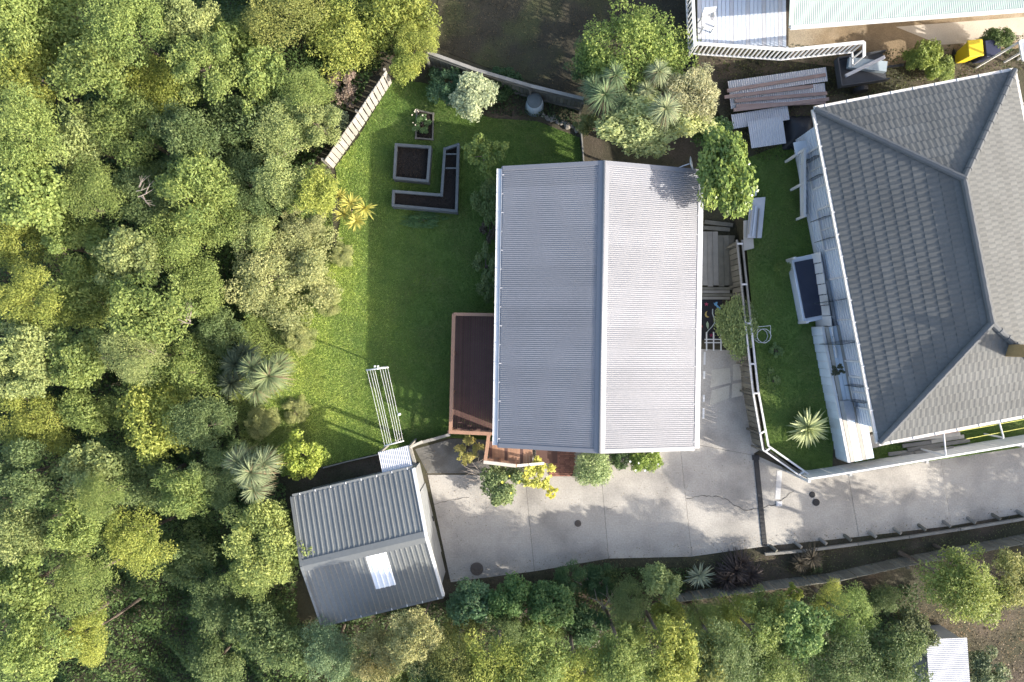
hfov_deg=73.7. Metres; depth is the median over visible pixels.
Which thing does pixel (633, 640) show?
bank shrub
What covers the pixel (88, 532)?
tree
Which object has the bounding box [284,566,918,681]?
undergrowth
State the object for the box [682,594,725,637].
bank shrub
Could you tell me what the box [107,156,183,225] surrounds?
tree
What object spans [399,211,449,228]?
ground plant
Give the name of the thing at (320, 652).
garden tree
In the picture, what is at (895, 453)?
timber plank
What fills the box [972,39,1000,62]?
wheelie bin
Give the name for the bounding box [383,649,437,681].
bank shrub
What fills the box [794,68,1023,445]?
tiled house
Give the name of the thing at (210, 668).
tree
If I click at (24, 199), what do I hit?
tree
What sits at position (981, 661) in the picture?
corner tree
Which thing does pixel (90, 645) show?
tree
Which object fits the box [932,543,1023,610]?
corner tree
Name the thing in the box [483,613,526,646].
bank shrub
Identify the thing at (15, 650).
tree
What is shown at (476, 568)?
manhole cover
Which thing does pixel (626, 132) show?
pale tree
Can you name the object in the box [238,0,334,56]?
tree
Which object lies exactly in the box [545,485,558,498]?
yellow bush
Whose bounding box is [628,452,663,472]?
flower bush
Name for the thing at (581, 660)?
garden tree
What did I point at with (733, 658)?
garden tree
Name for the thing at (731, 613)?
bank shrub
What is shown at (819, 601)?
bank shrub
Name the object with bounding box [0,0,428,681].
undergrowth
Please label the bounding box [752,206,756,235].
timber batten
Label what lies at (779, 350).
side shrub
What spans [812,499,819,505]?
manhole cover
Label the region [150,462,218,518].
tree
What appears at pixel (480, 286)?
feathery shrub
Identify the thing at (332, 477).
undergrowth
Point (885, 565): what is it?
paling fence
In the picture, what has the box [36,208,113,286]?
tree
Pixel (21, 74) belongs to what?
tree
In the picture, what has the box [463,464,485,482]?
dead branch
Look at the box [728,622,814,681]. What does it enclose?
bank shrub
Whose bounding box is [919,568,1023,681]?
undergrowth
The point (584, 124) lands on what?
leafy shrub
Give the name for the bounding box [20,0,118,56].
tree
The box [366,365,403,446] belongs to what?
clothesline
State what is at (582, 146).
garden edging
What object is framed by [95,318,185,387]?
tree
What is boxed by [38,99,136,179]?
tree
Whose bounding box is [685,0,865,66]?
white deck
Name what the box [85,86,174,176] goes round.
tree
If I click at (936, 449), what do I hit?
timber plank
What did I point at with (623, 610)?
bank shrub
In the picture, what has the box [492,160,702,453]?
house
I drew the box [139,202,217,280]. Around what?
tree
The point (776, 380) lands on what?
side shrub
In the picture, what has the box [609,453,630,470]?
flower bush
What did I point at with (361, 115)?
paling fence
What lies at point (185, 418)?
tree
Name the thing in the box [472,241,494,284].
feathery shrub
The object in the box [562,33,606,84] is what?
leafy tree
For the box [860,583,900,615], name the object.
bank shrub
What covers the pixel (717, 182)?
broadleaf tree
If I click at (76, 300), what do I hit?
tree
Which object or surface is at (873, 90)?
undergrowth
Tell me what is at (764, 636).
garden tree
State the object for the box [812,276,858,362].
window
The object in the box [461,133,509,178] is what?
feathery shrub
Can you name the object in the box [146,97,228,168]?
tree
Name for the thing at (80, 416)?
tree
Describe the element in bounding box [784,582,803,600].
bank shrub
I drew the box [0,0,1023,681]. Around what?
ground
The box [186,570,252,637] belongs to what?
tree
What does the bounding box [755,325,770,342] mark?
garden chair
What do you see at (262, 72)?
tree
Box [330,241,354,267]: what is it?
pale shrub
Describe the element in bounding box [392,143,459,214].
raised bed
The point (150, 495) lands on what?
tree
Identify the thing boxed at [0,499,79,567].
tree
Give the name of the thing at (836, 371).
potted shrub
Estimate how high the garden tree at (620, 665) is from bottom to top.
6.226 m
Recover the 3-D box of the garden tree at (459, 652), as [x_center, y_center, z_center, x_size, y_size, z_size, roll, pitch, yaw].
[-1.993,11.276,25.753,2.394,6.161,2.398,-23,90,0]
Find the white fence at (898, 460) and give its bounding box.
[786,435,1023,482]
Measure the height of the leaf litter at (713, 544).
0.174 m
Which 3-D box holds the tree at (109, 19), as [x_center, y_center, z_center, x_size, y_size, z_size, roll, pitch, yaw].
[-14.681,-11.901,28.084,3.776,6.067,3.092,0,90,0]
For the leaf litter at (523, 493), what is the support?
on the driveway
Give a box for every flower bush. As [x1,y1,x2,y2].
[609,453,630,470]
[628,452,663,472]
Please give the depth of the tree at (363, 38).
26.96 m
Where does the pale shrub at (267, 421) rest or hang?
on the ground at (596, 148)
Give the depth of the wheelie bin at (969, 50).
26.41 m
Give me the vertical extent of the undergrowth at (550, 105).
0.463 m
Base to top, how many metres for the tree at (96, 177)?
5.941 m
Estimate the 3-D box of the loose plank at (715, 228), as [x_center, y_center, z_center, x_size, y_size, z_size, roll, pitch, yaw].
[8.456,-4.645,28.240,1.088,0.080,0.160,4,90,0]
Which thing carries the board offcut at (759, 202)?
on the lawn at (787, 170)
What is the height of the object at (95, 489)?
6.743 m
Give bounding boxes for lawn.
[257,80,582,475]
[745,145,835,470]
[854,418,1023,465]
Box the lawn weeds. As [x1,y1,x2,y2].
[275,92,576,474]
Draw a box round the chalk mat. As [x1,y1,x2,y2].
[701,299,721,339]
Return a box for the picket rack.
[705,332,721,350]
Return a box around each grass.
[228,203,334,468]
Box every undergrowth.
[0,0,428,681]
[282,456,381,494]
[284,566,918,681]
[425,60,579,126]
[609,523,1022,603]
[707,35,1023,159]
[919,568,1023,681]
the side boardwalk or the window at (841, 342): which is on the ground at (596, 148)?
the side boardwalk
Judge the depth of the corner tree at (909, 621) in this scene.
27.30 m
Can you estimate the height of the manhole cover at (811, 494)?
0.058 m
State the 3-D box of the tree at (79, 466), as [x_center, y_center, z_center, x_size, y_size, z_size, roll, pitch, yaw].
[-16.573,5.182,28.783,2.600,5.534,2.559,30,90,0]
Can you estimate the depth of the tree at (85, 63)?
26.12 m
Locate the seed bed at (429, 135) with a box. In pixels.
[415,109,434,140]
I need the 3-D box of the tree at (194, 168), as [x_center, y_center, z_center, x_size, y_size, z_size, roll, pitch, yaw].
[-12.181,-5.921,27.154,3.212,4.902,3.058,-38,90,0]
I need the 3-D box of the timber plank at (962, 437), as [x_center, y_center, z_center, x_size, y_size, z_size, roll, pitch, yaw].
[17.119,3.967,27.305,1.901,0.075,0.150,-9,90,0]
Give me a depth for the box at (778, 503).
28.25 m
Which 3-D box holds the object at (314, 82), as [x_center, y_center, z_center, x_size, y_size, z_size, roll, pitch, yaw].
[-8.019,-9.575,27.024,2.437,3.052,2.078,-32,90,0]
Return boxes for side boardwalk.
[702,231,734,298]
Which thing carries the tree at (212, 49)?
on the ground at (596, 148)
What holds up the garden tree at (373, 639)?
on the ground at (596, 148)
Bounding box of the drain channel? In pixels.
[752,455,766,545]
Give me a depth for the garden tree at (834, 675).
24.13 m
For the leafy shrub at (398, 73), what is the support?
on the ground at (596, 148)
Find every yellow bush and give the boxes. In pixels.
[454,434,484,465]
[512,456,555,489]
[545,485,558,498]
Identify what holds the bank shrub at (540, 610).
on the garden bed at (584, 596)
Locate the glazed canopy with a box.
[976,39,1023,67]
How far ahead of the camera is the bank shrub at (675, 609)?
27.19 m
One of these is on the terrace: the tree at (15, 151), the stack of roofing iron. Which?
the stack of roofing iron
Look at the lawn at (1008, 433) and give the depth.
27.39 m
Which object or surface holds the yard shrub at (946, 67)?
on the terrace
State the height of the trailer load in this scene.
0.950 m
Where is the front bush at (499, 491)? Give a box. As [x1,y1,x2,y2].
[479,464,525,506]
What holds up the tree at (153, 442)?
on the ground at (596, 148)
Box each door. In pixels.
[420,483,440,564]
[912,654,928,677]
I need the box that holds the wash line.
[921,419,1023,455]
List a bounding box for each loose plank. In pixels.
[703,226,729,231]
[704,220,732,226]
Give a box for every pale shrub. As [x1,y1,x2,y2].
[220,219,343,333]
[244,404,281,440]
[280,200,328,248]
[280,321,318,357]
[281,394,311,423]
[312,284,341,316]
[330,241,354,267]
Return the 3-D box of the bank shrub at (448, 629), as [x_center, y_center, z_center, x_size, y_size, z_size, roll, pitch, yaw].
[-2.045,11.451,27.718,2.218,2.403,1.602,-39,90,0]
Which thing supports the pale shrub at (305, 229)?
on the ground at (596, 148)
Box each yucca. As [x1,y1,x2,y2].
[333,188,375,230]
[786,408,829,447]
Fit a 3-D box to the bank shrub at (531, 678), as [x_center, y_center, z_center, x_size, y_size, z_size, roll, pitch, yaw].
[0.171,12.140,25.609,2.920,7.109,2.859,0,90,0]
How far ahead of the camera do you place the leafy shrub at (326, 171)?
27.68 m
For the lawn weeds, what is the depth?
28.23 m
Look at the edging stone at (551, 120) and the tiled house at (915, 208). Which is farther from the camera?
the edging stone at (551, 120)
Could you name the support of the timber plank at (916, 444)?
on the lawn at (1008, 433)
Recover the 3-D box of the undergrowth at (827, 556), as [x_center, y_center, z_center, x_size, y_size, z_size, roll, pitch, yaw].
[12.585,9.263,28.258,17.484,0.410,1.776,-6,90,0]
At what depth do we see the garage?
25.71 m
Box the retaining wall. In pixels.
[409,433,450,464]
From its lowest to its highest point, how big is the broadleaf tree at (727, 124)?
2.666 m
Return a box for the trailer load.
[834,50,903,94]
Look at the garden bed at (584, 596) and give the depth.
28.34 m
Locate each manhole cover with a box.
[470,562,482,575]
[575,520,580,526]
[809,492,814,497]
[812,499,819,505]
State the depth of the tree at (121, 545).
26.81 m
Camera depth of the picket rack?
28.06 m
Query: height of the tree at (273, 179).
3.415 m
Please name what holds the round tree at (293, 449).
on the lawn at (458, 239)
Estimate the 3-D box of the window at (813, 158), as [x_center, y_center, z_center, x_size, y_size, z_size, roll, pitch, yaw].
[11.471,-6.502,25.647,0.640,1.255,1.470,-11,90,0]
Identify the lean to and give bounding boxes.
[378,438,416,472]
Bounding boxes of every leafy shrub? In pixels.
[279,185,323,225]
[311,161,336,185]
[321,102,349,138]
[327,70,356,108]
[387,44,423,87]
[426,66,464,107]
[491,65,522,102]
[573,113,597,136]
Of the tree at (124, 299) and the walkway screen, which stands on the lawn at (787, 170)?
the walkway screen
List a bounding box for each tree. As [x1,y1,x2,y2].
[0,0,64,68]
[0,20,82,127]
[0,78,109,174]
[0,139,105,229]
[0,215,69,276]
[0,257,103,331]
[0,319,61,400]
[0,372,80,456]
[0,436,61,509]
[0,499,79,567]
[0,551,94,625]
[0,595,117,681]
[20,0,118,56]
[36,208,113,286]
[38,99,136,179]
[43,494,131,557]
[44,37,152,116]
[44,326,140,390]
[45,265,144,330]
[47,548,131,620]
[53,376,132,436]
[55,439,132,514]
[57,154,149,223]
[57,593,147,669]
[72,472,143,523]
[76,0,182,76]
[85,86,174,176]
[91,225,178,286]
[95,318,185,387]
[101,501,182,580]
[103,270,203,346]
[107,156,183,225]
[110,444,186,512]
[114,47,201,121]
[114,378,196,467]
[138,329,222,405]
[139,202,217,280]
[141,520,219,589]
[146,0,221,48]
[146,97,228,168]
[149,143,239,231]
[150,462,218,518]
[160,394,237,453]
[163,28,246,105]
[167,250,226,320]
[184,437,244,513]
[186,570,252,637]
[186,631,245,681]
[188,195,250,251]
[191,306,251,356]
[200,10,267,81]
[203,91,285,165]
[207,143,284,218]
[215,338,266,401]
[218,495,311,589]
[218,550,280,607]
[219,439,284,503]
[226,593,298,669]
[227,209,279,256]
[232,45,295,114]
[236,349,297,406]
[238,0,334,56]
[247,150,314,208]
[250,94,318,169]
[251,620,316,676]
[274,428,330,480]
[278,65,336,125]
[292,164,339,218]
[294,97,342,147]
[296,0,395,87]
[299,614,356,681]
[349,614,410,681]
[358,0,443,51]
[385,601,454,681]
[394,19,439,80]
[425,625,485,681]
[459,628,536,681]
[499,622,577,681]
[551,631,611,681]
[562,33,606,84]
[570,0,702,96]
[579,62,633,118]
[584,607,664,681]
[593,88,717,159]
[634,59,683,132]
[637,603,701,681]
[661,62,720,122]
[687,601,765,681]
[690,115,733,147]
[694,122,758,219]
[723,596,788,669]
[764,595,839,673]
[798,623,886,681]
[809,582,881,646]
[843,615,933,681]
[891,605,940,652]
[897,542,1019,629]
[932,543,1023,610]
[968,645,1012,681]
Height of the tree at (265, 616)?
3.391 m
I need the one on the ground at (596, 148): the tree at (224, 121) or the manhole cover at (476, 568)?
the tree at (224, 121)
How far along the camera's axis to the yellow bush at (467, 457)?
27.46 m
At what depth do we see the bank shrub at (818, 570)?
28.02 m
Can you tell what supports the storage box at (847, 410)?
on the porch deck at (858, 442)
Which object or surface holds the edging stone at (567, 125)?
on the ground at (596, 148)
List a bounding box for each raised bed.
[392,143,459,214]
[393,143,432,184]
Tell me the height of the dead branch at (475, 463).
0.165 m
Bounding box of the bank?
[788,13,1023,66]
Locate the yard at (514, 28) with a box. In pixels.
[435,0,699,99]
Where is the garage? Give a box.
[290,463,444,625]
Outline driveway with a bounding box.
[415,349,1023,581]
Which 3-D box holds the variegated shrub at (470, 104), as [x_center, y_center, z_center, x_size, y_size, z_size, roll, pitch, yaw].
[-1.509,-9.662,27.523,1.847,2.054,1.983,30,90,0]
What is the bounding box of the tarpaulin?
[782,116,812,149]
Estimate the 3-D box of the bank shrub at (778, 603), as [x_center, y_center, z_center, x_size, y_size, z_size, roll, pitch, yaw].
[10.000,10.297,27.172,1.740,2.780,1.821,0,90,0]
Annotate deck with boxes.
[448,313,557,467]
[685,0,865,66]
[811,325,873,462]
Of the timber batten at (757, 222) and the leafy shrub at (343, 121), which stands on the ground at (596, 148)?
the leafy shrub at (343, 121)
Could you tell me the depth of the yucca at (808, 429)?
26.73 m
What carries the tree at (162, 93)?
on the ground at (596, 148)
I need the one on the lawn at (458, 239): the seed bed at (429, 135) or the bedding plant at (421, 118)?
the seed bed at (429, 135)
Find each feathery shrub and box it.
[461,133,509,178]
[470,176,496,226]
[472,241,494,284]
[475,278,494,302]
[479,220,495,243]
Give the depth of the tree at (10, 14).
26.63 m
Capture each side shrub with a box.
[713,292,758,363]
[766,365,780,391]
[768,342,784,357]
[773,259,791,276]
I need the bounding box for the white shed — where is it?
[911,625,969,681]
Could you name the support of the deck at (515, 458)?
on the lawn at (458, 239)
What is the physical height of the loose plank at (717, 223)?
0.080 m
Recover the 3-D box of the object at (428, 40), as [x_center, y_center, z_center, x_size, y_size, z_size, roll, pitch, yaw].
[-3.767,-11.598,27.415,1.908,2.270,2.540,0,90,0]
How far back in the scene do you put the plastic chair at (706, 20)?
25.31 m
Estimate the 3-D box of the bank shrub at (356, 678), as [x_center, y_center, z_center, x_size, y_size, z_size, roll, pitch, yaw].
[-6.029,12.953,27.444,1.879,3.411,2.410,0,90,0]
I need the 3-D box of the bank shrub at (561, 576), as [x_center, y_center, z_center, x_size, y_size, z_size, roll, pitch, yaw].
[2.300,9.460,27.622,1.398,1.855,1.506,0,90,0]
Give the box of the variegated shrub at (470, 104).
[448,71,499,123]
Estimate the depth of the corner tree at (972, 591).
23.83 m
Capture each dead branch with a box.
[136,175,154,205]
[178,303,191,323]
[462,450,482,467]
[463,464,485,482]
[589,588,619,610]
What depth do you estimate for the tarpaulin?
27.00 m
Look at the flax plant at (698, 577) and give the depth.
27.68 m
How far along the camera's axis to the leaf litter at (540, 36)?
28.24 m
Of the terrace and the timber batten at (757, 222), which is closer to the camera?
the timber batten at (757, 222)
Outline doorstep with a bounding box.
[870,434,879,447]
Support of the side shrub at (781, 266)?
on the lawn at (787, 170)
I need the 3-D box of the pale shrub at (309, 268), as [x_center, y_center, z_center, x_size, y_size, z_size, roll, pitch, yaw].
[-9.349,-2.667,27.630,4.986,2.167,4.775,0,90,0]
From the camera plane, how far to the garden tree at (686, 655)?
23.36 m
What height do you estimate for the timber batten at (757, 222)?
0.030 m
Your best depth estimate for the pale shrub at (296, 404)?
28.07 m
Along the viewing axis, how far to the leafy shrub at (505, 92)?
27.70 m
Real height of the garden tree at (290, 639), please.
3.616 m
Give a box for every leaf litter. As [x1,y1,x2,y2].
[425,451,754,546]
[442,0,689,93]
[454,509,1014,579]
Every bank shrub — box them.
[334,650,374,681]
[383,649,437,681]
[407,621,458,681]
[433,617,483,653]
[434,624,503,681]
[445,577,492,626]
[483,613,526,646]
[483,629,554,681]
[484,570,535,619]
[518,615,565,646]
[525,580,576,631]
[554,559,585,595]
[565,601,610,646]
[580,562,614,599]
[608,574,652,628]
[612,615,652,655]
[638,561,683,605]
[650,598,688,627]
[656,628,733,681]
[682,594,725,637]
[717,591,757,631]
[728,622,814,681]
[750,584,786,624]
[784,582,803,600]
[806,553,822,572]
[807,578,849,616]
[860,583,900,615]
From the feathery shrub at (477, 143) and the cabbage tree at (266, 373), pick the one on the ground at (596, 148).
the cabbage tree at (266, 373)
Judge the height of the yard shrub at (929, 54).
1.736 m
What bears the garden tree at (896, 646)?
on the ground at (596, 148)
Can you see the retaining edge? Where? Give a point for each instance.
(800, 546)
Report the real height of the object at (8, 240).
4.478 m
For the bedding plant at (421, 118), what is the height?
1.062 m
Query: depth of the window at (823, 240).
26.04 m
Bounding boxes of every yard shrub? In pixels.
[901,38,943,79]
[924,54,955,80]
[978,27,1016,53]
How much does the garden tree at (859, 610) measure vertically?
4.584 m
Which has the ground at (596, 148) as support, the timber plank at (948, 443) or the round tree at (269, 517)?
the round tree at (269, 517)
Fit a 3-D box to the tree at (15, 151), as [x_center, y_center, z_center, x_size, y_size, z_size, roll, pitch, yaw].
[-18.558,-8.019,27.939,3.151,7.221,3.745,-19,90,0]
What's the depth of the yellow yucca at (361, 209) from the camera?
27.28 m
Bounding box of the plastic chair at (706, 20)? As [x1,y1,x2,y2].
[698,6,716,34]
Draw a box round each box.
[776,501,781,505]
[839,399,855,420]
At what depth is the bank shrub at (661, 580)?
26.13 m
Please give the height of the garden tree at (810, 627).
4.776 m
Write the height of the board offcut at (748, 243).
0.050 m
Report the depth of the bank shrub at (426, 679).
23.53 m
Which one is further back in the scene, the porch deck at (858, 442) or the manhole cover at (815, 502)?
the manhole cover at (815, 502)
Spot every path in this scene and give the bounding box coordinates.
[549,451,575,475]
[898,17,1023,44]
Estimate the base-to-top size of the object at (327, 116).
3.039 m
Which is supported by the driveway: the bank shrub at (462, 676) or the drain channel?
the drain channel
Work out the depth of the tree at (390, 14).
26.90 m
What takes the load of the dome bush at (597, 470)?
on the driveway
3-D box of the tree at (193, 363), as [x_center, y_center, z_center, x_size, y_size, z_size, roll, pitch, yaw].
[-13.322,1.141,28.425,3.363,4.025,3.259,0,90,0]
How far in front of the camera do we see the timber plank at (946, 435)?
27.18 m
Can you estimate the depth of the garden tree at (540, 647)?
23.28 m
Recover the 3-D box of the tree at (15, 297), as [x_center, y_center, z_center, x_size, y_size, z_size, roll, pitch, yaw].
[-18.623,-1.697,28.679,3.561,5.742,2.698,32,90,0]
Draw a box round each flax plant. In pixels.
[683,564,715,591]
[710,546,764,591]
[786,540,825,574]
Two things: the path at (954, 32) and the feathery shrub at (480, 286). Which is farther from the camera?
the feathery shrub at (480, 286)
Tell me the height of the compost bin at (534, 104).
0.875 m
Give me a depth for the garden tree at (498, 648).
23.14 m
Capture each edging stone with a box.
[550,114,556,121]
[564,121,570,129]
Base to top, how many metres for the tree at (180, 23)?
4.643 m
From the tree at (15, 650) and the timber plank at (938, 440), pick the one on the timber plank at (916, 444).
the timber plank at (938, 440)
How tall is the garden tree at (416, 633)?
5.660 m
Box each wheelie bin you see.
[952,39,983,62]
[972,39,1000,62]
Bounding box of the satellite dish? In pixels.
[680,156,692,168]
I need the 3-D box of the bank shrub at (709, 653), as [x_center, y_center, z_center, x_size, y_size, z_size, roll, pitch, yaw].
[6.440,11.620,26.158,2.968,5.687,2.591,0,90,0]
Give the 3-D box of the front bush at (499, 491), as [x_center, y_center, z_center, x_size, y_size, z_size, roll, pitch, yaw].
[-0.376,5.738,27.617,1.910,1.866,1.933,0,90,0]
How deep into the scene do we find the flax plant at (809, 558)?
27.95 m
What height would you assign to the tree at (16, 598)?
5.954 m
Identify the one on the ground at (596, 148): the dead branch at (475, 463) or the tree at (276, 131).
the tree at (276, 131)
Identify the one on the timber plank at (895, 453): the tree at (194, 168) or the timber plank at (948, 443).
the timber plank at (948, 443)
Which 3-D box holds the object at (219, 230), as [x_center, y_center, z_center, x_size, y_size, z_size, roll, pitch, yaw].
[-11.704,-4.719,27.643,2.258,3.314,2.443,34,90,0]
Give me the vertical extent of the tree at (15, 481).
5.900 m
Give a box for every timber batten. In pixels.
[748,203,752,233]
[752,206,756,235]
[756,208,759,237]
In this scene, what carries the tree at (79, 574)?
on the ground at (596, 148)
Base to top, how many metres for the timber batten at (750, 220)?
0.030 m
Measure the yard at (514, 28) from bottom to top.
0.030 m
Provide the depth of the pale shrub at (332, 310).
27.89 m
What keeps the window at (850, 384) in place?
in the tiled house at (915, 208)
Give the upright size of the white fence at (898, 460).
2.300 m
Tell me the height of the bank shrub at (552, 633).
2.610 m
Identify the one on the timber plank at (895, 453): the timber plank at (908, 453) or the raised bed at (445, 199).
the timber plank at (908, 453)
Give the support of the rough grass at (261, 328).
on the ground at (596, 148)
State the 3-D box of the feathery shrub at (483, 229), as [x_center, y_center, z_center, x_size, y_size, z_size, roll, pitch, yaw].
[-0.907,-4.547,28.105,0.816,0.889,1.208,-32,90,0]
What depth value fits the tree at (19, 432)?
27.32 m
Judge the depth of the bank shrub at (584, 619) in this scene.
26.75 m
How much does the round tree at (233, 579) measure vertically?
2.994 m
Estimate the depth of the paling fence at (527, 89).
27.15 m
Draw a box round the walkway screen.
[805,252,836,357]
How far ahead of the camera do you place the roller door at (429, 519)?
27.25 m
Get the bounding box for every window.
[806,146,824,190]
[811,204,836,251]
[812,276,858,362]
[845,375,867,409]
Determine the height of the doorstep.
0.277 m
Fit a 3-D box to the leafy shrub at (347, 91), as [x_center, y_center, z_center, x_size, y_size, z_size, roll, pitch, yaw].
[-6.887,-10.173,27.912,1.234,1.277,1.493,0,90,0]
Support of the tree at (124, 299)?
on the ground at (596, 148)
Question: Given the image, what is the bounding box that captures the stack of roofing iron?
[724,67,828,147]
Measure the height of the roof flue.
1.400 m
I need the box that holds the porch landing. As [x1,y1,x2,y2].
[786,252,832,323]
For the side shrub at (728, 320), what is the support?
on the ground at (596, 148)
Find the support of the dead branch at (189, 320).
attached to the tree at (124, 299)
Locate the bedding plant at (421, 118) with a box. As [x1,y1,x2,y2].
[412,109,431,133]
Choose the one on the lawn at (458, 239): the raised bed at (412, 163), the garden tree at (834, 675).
the raised bed at (412, 163)
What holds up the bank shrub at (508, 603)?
on the garden bed at (584, 596)
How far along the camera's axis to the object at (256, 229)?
27.05 m
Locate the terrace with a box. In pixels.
[690,0,1023,473]
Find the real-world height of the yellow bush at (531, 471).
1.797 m
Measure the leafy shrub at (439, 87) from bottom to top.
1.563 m
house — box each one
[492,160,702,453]
[788,0,1023,29]
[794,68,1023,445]
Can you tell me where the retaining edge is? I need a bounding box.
[764,509,1023,555]
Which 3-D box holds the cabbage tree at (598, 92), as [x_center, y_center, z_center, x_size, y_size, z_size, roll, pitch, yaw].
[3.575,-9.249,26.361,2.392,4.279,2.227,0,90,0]
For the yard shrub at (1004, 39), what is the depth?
26.36 m
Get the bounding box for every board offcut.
[743,220,753,250]
[747,197,764,237]
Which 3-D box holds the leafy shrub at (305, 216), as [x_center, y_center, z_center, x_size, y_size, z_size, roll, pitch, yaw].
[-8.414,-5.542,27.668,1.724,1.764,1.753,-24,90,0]
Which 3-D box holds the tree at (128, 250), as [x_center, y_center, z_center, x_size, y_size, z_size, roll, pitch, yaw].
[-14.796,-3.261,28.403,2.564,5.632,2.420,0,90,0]
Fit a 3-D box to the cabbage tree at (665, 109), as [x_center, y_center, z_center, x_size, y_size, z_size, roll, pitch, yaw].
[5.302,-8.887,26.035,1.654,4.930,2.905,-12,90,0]
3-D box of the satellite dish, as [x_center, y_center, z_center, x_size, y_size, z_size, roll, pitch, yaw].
[6.300,-6.502,25.000,0.751,0.567,0.513,0,90,0]
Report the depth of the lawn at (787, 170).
27.39 m
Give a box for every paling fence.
[321,68,391,167]
[427,50,583,113]
[675,534,1023,604]
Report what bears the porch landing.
on the lawn at (787, 170)
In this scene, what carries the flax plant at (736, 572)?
on the garden bed at (584, 596)
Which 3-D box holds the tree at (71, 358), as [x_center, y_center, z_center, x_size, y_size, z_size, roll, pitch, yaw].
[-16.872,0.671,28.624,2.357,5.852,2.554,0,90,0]
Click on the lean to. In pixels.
(395, 459)
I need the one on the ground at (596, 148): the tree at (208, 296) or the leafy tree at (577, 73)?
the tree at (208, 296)
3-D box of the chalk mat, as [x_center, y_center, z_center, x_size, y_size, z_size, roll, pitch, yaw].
[8.242,-0.888,28.283,0.914,0.034,1.671,0,90,0]
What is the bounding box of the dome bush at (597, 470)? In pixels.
[572,453,613,486]
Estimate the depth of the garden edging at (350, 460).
28.17 m
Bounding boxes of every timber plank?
[888,450,916,455]
[898,432,960,442]
[901,446,940,455]
[902,440,933,447]
[907,439,969,451]
[915,446,953,453]
[926,435,963,442]
[931,436,960,442]
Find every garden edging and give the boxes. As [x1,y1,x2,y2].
[323,454,378,467]
[580,132,583,160]
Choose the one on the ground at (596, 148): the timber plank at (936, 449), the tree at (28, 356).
the tree at (28, 356)
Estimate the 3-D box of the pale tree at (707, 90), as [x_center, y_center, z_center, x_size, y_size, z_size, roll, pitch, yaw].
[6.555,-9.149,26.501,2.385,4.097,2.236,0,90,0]
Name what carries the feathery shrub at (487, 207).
on the lawn at (458, 239)
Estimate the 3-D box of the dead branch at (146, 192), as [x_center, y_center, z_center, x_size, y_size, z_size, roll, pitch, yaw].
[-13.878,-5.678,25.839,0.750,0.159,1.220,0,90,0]
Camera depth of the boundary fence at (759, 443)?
26.96 m
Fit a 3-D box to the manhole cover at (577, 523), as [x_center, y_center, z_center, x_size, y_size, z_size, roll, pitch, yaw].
[2.732,7.559,28.291,0.280,0.058,0.280,0,90,0]
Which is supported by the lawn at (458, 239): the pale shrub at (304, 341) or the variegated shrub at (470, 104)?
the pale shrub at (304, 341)
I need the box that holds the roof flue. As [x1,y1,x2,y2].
[1005,344,1023,356]
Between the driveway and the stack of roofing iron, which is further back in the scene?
the driveway
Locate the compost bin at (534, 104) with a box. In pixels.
[525,92,543,116]
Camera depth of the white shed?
27.36 m
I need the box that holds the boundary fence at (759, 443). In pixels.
[726,240,808,477]
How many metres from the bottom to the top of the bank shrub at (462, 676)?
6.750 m
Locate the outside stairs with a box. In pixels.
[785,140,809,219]
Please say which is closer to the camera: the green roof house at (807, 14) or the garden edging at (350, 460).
the green roof house at (807, 14)
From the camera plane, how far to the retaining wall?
27.77 m
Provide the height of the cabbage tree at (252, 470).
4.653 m
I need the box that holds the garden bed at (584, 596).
[450,592,718,613]
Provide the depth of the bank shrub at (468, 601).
26.58 m
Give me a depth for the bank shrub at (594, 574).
27.20 m
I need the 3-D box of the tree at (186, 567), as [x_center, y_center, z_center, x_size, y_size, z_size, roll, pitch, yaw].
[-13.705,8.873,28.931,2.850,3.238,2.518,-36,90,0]
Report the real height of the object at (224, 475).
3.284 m
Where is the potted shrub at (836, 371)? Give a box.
[831,363,845,375]

